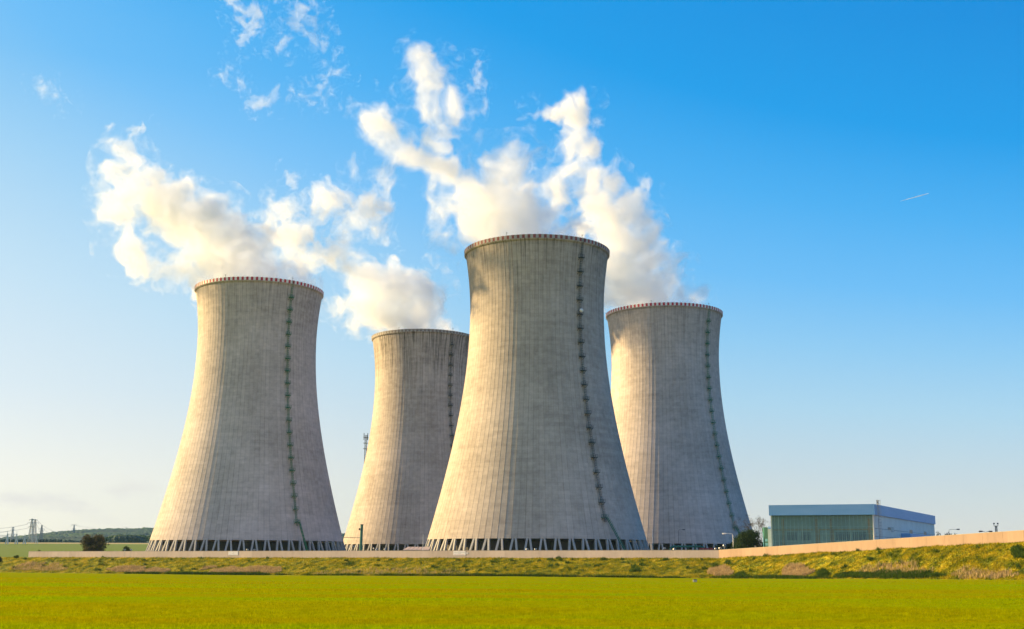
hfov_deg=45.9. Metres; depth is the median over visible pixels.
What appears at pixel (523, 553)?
boundary wall
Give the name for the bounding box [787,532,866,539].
interior windows
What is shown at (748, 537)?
tree
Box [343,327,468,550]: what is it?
cooling tower
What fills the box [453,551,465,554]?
wall sign
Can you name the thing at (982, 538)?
boundary wall
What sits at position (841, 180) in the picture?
sky
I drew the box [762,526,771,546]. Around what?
storage tank
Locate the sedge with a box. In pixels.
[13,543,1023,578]
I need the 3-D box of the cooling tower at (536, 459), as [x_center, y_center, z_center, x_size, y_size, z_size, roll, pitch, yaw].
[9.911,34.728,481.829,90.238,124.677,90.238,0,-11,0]
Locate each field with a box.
[0,542,335,556]
[0,572,1023,628]
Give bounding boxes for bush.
[80,533,109,550]
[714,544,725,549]
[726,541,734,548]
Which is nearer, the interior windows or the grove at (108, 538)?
the interior windows
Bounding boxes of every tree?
[731,527,762,548]
[732,516,768,540]
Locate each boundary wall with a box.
[28,550,718,557]
[719,530,1023,557]
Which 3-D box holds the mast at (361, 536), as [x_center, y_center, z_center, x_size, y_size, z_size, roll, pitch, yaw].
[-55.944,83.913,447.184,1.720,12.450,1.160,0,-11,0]
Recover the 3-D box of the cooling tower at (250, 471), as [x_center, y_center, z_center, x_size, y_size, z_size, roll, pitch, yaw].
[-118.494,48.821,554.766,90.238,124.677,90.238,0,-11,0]
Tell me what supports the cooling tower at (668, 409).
on the field at (12, 549)
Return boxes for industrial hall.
[769,500,935,545]
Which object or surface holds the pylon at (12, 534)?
on the hills
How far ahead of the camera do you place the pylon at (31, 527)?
1535.95 m
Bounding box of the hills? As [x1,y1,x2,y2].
[0,527,344,542]
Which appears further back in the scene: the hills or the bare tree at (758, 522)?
the hills
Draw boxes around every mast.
[359,524,363,550]
[363,433,367,461]
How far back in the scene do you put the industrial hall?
363.21 m
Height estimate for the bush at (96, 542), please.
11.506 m
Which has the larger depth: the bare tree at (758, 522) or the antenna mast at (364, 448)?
the antenna mast at (364, 448)
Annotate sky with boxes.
[0,0,1023,541]
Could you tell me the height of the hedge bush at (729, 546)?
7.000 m
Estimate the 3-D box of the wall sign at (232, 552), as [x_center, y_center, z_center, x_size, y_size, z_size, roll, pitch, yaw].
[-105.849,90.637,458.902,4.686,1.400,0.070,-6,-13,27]
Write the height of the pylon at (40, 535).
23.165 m
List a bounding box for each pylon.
[10,527,13,540]
[27,519,34,541]
[31,519,38,541]
[39,525,44,539]
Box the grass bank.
[0,542,1023,579]
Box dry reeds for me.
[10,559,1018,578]
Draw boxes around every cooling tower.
[146,275,345,550]
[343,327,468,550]
[425,232,649,550]
[606,300,751,549]
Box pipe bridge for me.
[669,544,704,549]
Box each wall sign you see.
[228,551,237,554]
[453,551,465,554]
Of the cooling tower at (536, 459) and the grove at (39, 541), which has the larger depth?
the grove at (39, 541)
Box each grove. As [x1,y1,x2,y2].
[0,539,79,542]
[105,534,150,540]
[108,535,146,542]
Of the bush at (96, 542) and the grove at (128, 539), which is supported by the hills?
the grove at (128, 539)
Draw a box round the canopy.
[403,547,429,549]
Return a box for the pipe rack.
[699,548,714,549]

